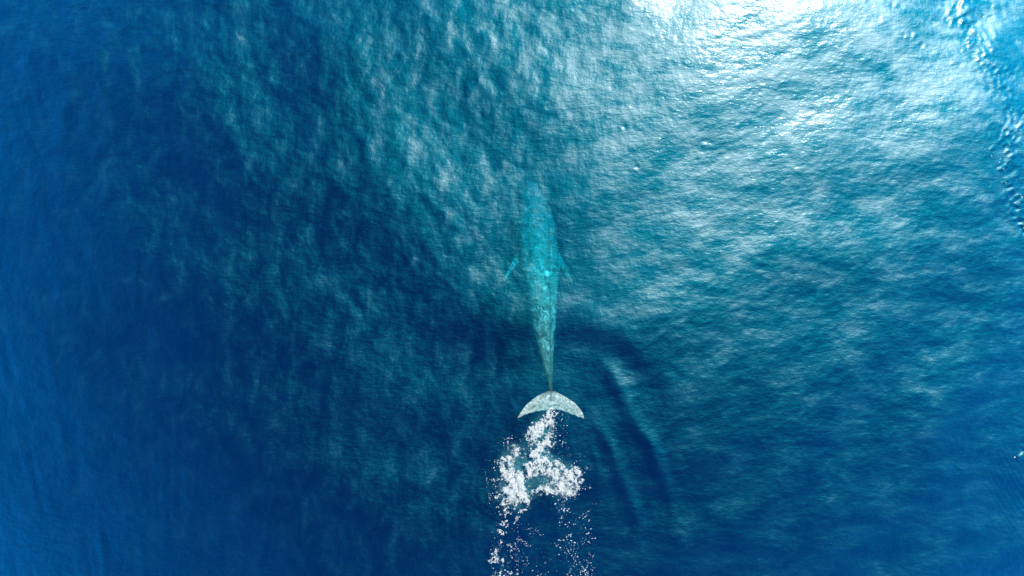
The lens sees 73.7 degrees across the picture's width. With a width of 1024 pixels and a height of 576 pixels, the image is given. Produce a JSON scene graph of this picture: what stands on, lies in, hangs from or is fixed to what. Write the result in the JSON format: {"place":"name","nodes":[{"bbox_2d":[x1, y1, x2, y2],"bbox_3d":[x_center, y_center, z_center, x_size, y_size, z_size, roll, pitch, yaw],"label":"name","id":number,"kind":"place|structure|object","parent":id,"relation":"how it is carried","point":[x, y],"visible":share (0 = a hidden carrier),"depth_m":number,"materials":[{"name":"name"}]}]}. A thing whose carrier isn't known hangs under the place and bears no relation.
{"place":"outdoors","nodes":[
{"label":"outdoors","id":0,"kind":"place"},
{"bbox_2d":[0,0,1023,575],"bbox_3d":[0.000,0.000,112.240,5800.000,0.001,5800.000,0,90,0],"label":"water","id":1,"kind":"structure","parent":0,"point":[264,308],"depth_m":112.24,"materials":[{"name":"blue liquid"}]},
{"bbox_3d":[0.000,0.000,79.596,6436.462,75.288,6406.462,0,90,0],"label":"water","id":2,"kind":"structure","parent":0,"visible":0},
{"bbox_2d":[486,408,587,562],"bbox_3d":[1.727,13.101,42.293,7.744,0.273,11.418,0,90,0],"label":"foam","id":3,"kind":"object","parent":2,"relation":"on","point":[521,488],"visible":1,"depth_m":42.28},
{"bbox_2d":[485,415,595,575],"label":"foam flecks","id":4,"kind":"object","parent":2,"relation":"on","point":[538,530],"visible":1,"depth_m":42.38,"materials":[{"name":"white liquid"}]},
{"bbox_2d":[504,181,583,418],"bbox_3d":[1.755,0.399,45.337,4.362,6.025,15.904,-6,90,0],"label":"whale","id":5,"kind":"object","parent":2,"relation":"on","point":[538,255],"visible":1,"depth_m":43.96},
{"bbox_2d":[942,1,1023,457],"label":"surf flecks","id":6,"kind":"object","parent":2,"relation":"on","point":[1000,92],"visible":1,"depth_m":42.14,"materials":[{"name":"liquid"}]}
]}

